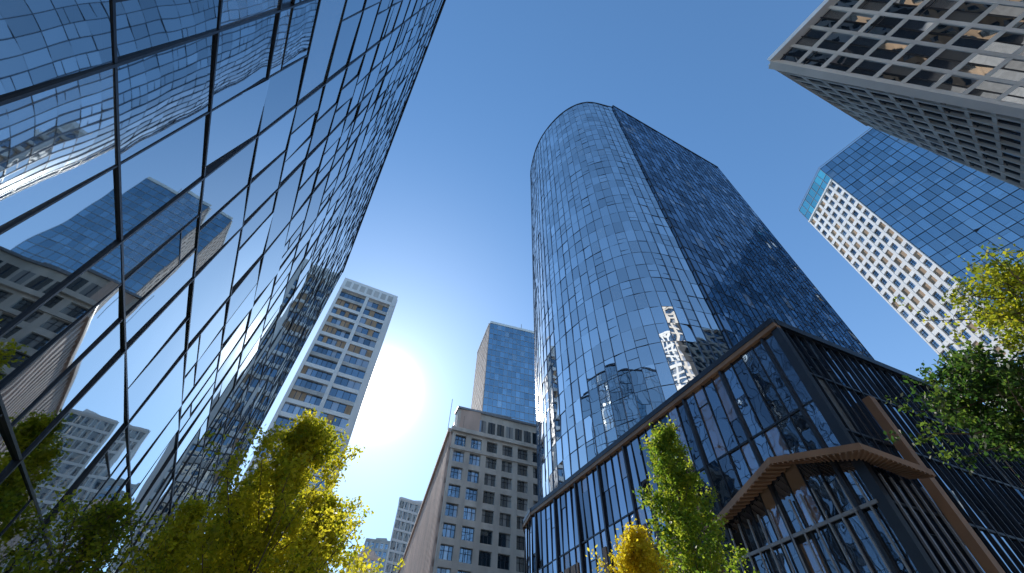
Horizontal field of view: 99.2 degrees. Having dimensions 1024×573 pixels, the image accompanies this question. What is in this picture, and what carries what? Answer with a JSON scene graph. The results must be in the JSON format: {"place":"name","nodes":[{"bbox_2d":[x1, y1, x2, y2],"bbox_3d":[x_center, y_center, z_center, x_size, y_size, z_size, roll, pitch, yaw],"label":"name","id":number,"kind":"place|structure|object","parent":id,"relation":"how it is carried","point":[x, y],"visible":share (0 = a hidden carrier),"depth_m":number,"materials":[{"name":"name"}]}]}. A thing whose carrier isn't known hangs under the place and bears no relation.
{"place":"outdoors","nodes":[
{"label":"outdoors","id":0,"kind":"place"},
{"bbox_2d":[345,550,380,572],"bbox_3d":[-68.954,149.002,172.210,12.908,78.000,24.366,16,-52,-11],"label":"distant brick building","id":1,"kind":"structure","parent":0,"point":[372,556],"depth_m":191.52,"materials":[{"name":"grey brick"}]},
{"bbox_2d":[350,558,377,572],"bbox_3d":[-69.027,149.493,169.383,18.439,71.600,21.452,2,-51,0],"label":"windows","id":2,"kind":"structure","parent":1,"relation":"in","point":[352,558],"depth_m":190.56,"materials":[{"name":"blue glass"}]},
{"bbox_2d":[362,538,389,572],"bbox_3d":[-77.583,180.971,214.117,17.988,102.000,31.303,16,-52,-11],"label":"distant apartment block","id":3,"kind":"structure","parent":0,"point":[380,547],"depth_m":238.38,"materials":[{"name":"grey concrete"}]},
{"bbox_2d":[366,542,387,572],"bbox_3d":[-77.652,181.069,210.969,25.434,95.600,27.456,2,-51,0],"label":"windows","id":4,"kind":"structure","parent":3,"relation":"in","point":[376,546],"depth_m":238.26,"materials":[{"name":"blue glass"}]},
{"bbox_2d":[397,399,537,572],"bbox_3d":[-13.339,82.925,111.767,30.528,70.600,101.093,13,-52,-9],"label":"stone office building","id":5,"kind":"structure","parent":0,"point":[480,498],"depth_m":87.50,"materials":[{"name":"stone"}]},
{"bbox_2d":[437,420,537,572],"bbox_3d":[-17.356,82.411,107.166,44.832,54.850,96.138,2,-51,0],"label":"windows","id":6,"kind":"structure","parent":5,"relation":"in","point":[504,565],"depth_m":85.64,"materials":[{"name":"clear glass"}]},
{"bbox_2d":[215,0,984,572],"label":"sky","id":7,"kind":"structure","parent":0,"point":[445,230],"materials":[{"name":"blue"}]},
{"label":"ground","id":8,"kind":"structure","parent":0,"visible":0},
{"bbox_2d":[0,480,157,572],"bbox_3d":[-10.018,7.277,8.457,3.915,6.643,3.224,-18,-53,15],"label":"autumn tree","id":9,"kind":"object","parent":8,"relation":"on","point":[104,528],"visible":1,"depth_m":9.89,"materials":[{"name":"green plant"}]},
{"bbox_2d":[106,492,221,572],"bbox_3d":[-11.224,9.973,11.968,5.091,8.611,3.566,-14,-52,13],"label":"autumn tree","id":10,"kind":"object","parent":8,"relation":"on","point":[191,508],"visible":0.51,"depth_m":13.78,"materials":[{"name":"green plant"}]},
{"bbox_2d":[0,0,443,572],"bbox_3d":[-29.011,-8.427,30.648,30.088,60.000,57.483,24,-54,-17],"label":"glazing","id":11,"kind":"structure","parent":8,"relation":"on","point":[56,142],"depth_m":10.95,"materials":[{"name":"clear glass"}]},
{"bbox_2d":[0,0,445,572],"bbox_3d":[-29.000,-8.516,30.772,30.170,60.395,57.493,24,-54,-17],"label":"mullions","id":12,"kind":"object","parent":11,"relation":"attached to","point":[4,418],"visible":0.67,"depth_m":14.81,"materials":[{"name":"brown metal"}]},
{"bbox_2d":[144,462,301,572],"bbox_3d":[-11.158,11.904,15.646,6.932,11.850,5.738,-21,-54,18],"label":"autumn tree","id":13,"kind":"object","parent":8,"relation":"on","point":[224,495],"visible":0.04,"depth_m":17.73,"materials":[{"name":"plant"}]},
{"bbox_2d":[118,404,373,572],"bbox_3d":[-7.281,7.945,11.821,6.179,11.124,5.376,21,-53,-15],"label":"autumn tree","id":14,"kind":"object","parent":8,"relation":"on","point":[307,439],"visible":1,"depth_m":12.67,"materials":[{"name":"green plant"}]},
{"bbox_2d":[236,277,397,569],"bbox_3d":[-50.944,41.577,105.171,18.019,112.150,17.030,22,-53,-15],"label":"concrete residential tower","id":15,"kind":"structure","parent":8,"relation":"on","point":[332,377],"depth_m":118.88,"materials":[{"name":"grey concrete"}]},
{"bbox_2d":[251,292,387,565],"bbox_3d":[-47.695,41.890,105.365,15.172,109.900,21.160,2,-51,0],"label":"windows","id":16,"kind":"structure","parent":15,"relation":"in","point":[343,423],"depth_m":116.63,"materials":[{"name":"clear glass"}]},
{"bbox_2d":[263,486,404,572],"bbox_3d":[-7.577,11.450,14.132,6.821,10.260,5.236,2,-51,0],"label":"autumn tree","id":17,"kind":"object","parent":8,"relation":"on","point":[334,505],"visible":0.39,"depth_m":16.64,"materials":[{"name":"yellow plant"}]},
{"bbox_2d":[383,497,421,572],"bbox_3d":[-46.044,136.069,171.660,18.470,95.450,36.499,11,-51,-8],"label":"apartment building","id":18,"kind":"structure","parent":8,"relation":"on","point":[406,515],"depth_m":184.31,"materials":[{"name":"grey concrete"}]},
{"bbox_2d":[385,500,420,572],"bbox_3d":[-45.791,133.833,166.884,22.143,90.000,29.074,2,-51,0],"label":"windows","id":19,"kind":"structure","parent":18,"relation":"in","point":[399,515],"depth_m":183.84,"materials":[{"name":"blue glass"}]},
{"bbox_2d":[471,321,535,423],"bbox_3d":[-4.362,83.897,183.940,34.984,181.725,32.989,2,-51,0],"label":"blue glass tower","id":20,"kind":"structure","parent":8,"relation":"on","point":[504,381],"depth_m":215.38,"materials":[{"name":"glass"}]},
{"bbox_2d":[586,516,673,572],"bbox_3d":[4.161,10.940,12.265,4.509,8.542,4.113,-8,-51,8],"label":"yellow street tree","id":21,"kind":"object","parent":8,"relation":"on","point":[638,554],"visible":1,"depth_m":14.23,"materials":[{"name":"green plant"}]},
{"bbox_2d":[538,532,812,568],"bbox_3d":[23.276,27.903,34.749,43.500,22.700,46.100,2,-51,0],"label":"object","id":22,"kind":"object","parent":8,"relation":"on","point":[737,537],"depth_m":25.25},
{"bbox_2d":[530,102,874,501],"bbox_3d":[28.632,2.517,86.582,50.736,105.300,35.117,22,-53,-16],"label":"curved glass tower","id":23,"kind":"structure","parent":22,"relation":"on","point":[664,267],"depth_m":64.40,"materials":[{"name":"blue glass"}]},
{"bbox_2d":[525,330,1023,572],"bbox_3d":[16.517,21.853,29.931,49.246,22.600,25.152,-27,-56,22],"label":"glazing","id":24,"kind":"structure","parent":22,"relation":"attached to","point":[810,474],"depth_m":26.68,"materials":[{"name":"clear glass"}]},
{"bbox_2d":[632,415,759,572],"bbox_3d":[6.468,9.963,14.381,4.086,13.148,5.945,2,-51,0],"label":"green street tree","id":25,"kind":"object","parent":8,"relation":"on","point":[685,525],"visible":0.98,"depth_m":16.27,"materials":[{"name":"green plant"}]},
{"bbox_2d":[522,318,1023,572],"bbox_3d":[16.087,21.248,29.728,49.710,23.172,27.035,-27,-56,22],"label":"mullions and canopy","id":26,"kind":"object","parent":8,"relation":"on","point":[909,465],"visible":0.81,"depth_m":24.59,"materials":[{"name":"brown metal"}]},
{"bbox_2d":[767,0,1023,189],"bbox_3d":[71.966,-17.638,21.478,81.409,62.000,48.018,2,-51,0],"label":"cantilevered office building","id":27,"kind":"structure","parent":8,"relation":"on","point":[944,78],"depth_m":47.13,"materials":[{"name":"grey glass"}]},
{"bbox_2d":[798,127,1023,419],"bbox_3d":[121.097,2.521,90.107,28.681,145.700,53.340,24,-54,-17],"label":"white grid tower","id":28,"kind":"structure","parent":8,"relation":"on","point":[888,217],"depth_m":114.97,"materials":[{"name":"blue glass"}]},
{"bbox_2d":[883,340,1023,485],"bbox_3d":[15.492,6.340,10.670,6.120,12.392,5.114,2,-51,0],"label":"dark maple tree","id":29,"kind":"object","parent":8,"relation":"on","point":[980,377],"visible":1,"depth_m":13.68,"materials":[{"name":"green plant"}]},
{"bbox_2d":[892,237,1023,360],"bbox_3d":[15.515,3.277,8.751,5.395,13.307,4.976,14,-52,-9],"label":"linden tree","id":30,"kind":"object","parent":8,"relation":"on","point":[1009,310],"visible":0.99,"depth_m":13.05,"materials":[{"name":"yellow plant"}]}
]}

